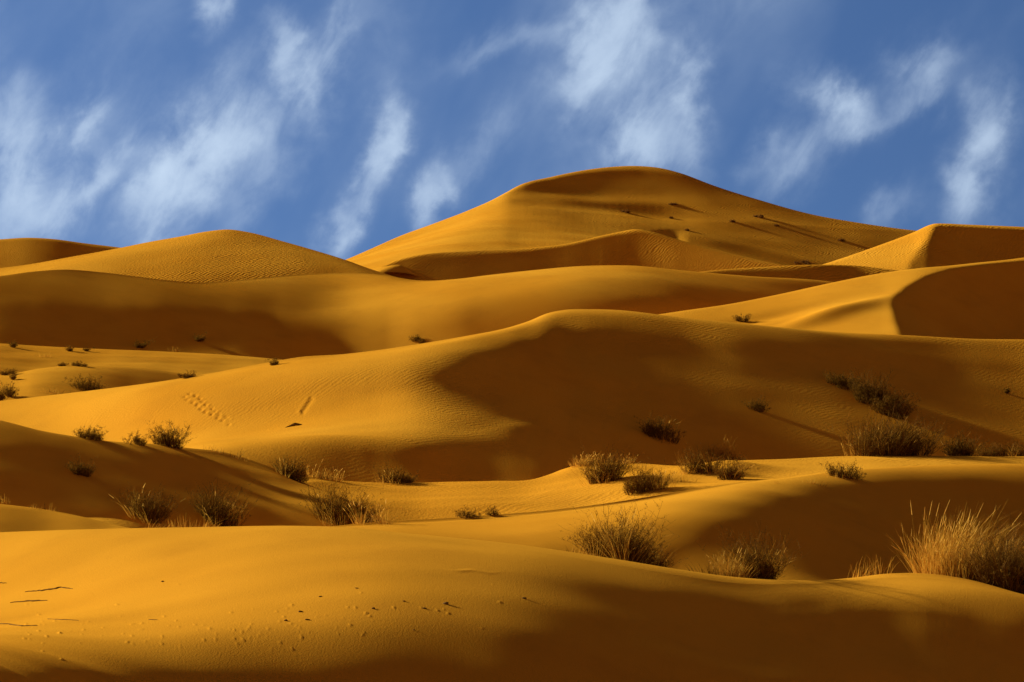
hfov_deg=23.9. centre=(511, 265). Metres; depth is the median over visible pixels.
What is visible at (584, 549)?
grass sprigs
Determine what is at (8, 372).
desert shrub
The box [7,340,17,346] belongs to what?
desert shrub
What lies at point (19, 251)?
sand dune
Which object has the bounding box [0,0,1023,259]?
sky
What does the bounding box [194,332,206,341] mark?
desert shrub
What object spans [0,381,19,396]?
desert shrub
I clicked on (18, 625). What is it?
dry twig
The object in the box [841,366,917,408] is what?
desert shrub
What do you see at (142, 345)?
desert shrub
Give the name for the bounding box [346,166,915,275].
sand dune
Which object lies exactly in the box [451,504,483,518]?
desert shrub
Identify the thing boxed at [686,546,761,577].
grass tussock
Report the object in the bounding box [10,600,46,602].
dry twig
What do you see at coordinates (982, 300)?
sand dune
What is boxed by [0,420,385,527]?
sand dune
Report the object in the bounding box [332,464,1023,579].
sand dune
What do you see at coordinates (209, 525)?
grass sprigs
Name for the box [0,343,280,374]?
sand dune
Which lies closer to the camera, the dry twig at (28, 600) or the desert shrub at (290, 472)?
the dry twig at (28, 600)
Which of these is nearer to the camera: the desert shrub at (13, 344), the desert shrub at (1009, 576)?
the desert shrub at (1009, 576)
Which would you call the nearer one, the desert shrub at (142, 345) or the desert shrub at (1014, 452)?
the desert shrub at (1014, 452)
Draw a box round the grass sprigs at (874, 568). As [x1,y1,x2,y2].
[848,556,897,577]
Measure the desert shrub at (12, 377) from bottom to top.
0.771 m
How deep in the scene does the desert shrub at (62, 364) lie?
233.42 m
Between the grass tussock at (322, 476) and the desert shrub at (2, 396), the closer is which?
the grass tussock at (322, 476)
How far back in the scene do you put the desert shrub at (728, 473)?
103.18 m
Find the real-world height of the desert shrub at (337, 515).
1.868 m
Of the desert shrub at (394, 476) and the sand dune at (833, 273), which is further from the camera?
the sand dune at (833, 273)
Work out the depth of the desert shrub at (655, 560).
37.42 m
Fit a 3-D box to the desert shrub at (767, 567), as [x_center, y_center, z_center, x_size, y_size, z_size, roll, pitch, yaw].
[3.641,4.331,36.404,1.640,1.018,1.603,0,0,21]
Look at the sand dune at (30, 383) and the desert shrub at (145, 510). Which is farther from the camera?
the sand dune at (30, 383)
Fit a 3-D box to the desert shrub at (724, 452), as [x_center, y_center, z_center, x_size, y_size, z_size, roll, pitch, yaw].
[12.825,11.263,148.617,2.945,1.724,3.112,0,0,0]
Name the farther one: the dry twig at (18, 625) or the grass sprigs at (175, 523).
the grass sprigs at (175, 523)
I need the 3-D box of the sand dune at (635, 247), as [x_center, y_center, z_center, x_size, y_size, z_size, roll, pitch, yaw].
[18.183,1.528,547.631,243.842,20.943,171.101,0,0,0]
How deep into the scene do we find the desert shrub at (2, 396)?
213.80 m
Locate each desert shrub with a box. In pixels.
[0,367,18,374]
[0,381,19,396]
[0,385,10,400]
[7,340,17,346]
[9,373,16,379]
[57,361,68,365]
[64,345,74,350]
[65,373,106,390]
[66,453,97,476]
[71,361,88,366]
[73,425,107,440]
[110,483,185,526]
[120,428,150,445]
[134,338,155,348]
[144,419,197,449]
[176,369,196,377]
[182,475,260,526]
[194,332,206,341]
[265,357,279,365]
[270,452,310,483]
[295,475,392,525]
[370,462,418,483]
[409,334,426,343]
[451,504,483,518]
[479,506,500,515]
[559,490,679,563]
[575,440,640,484]
[621,457,683,494]
[634,411,686,443]
[635,538,687,567]
[674,443,725,473]
[696,522,805,579]
[710,454,756,479]
[731,314,751,321]
[741,395,769,412]
[794,259,811,264]
[820,461,866,479]
[823,369,863,390]
[825,403,985,455]
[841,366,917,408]
[862,382,923,418]
[885,426,925,454]
[936,497,1023,593]
[937,431,989,455]
[971,439,1019,455]
[1007,440,1023,455]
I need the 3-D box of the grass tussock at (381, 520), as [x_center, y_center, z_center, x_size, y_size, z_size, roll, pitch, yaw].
[-3.302,5.839,57.279,1.465,0.660,1.148,0,0,0]
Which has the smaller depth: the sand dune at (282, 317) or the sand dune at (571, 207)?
the sand dune at (282, 317)
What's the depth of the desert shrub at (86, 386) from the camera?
220.17 m
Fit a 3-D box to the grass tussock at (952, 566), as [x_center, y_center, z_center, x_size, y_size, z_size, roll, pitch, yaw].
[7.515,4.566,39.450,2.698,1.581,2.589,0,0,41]
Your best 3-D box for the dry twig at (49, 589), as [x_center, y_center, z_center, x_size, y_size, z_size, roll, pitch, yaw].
[-6.278,4.423,32.958,1.102,0.151,0.114,0,0,43]
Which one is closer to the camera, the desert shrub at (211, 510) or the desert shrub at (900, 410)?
the desert shrub at (211, 510)
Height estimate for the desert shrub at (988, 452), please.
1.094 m
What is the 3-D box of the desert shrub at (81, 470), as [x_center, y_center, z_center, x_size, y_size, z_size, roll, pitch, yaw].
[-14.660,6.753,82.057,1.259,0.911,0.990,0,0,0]
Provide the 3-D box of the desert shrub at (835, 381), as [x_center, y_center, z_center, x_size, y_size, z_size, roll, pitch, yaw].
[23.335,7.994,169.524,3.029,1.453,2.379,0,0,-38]
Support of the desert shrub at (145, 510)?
on the sand dune at (34, 469)
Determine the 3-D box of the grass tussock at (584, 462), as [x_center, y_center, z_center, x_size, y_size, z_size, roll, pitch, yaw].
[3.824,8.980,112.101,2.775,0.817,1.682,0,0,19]
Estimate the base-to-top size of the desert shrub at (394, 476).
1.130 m
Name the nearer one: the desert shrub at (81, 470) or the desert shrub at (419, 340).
the desert shrub at (81, 470)
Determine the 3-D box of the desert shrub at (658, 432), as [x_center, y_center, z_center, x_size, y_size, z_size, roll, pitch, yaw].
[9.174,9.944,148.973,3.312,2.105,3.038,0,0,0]
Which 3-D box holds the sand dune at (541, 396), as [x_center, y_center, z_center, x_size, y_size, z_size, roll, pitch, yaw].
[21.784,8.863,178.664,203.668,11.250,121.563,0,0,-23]
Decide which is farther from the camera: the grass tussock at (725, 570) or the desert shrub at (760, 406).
the desert shrub at (760, 406)
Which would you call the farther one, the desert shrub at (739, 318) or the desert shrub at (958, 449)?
the desert shrub at (739, 318)
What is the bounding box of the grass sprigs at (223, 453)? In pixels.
[205,445,246,460]
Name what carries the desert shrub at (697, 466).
on the sand dune at (562, 489)
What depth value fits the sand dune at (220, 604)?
30.64 m
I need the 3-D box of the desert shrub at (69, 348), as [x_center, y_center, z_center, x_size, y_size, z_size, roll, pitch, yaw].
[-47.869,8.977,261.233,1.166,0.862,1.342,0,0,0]
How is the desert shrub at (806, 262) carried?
on the sand dune at (571, 207)
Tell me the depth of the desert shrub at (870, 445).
115.93 m
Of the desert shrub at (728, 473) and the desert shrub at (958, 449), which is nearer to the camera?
the desert shrub at (728, 473)
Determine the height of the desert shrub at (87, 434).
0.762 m
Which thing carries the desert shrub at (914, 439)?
on the sand dune at (562, 489)
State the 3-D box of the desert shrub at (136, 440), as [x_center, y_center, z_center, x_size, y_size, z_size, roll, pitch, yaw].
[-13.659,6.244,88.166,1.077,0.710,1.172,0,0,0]
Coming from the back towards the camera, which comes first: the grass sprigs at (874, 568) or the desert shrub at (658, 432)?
the desert shrub at (658, 432)
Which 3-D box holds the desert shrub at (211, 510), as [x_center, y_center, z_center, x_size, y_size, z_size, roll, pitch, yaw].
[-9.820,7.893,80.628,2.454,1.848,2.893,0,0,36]
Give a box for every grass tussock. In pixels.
[307,458,348,481]
[344,500,395,524]
[567,451,621,467]
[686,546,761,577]
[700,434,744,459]
[885,498,1023,581]
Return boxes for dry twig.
[0,623,37,625]
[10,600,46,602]
[25,587,72,591]
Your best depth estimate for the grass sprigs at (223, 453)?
92.08 m
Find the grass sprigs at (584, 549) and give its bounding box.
[566,542,597,555]
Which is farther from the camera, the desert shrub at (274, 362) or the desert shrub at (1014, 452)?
the desert shrub at (274, 362)
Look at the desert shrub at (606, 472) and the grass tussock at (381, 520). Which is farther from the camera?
the desert shrub at (606, 472)
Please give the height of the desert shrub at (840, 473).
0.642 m
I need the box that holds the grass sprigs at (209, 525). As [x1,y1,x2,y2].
[203,522,221,526]
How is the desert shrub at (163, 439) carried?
on the sand dune at (34, 469)
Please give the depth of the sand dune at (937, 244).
505.48 m
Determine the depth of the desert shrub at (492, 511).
58.96 m
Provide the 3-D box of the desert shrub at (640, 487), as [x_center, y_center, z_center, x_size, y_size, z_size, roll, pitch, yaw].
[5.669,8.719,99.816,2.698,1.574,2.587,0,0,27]
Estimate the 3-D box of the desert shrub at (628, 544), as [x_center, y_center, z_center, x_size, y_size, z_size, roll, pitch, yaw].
[1.628,3.989,36.518,1.903,1.197,1.854,0,0,0]
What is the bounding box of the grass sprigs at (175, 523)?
[148,515,199,527]
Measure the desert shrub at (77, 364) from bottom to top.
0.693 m
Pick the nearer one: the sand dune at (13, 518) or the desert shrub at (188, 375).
the sand dune at (13, 518)
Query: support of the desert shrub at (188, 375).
on the sand dune at (541, 396)
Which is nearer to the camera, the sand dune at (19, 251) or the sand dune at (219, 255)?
the sand dune at (219, 255)
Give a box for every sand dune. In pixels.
[0,229,393,281]
[0,238,119,267]
[0,265,832,359]
[0,309,1023,482]
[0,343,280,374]
[0,365,197,399]
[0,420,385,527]
[0,504,126,531]
[0,526,1023,681]
[86,456,1023,527]
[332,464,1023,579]
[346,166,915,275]
[380,229,782,280]
[658,258,1023,338]
[702,265,898,281]
[822,223,1023,270]
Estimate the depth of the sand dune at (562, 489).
105.02 m

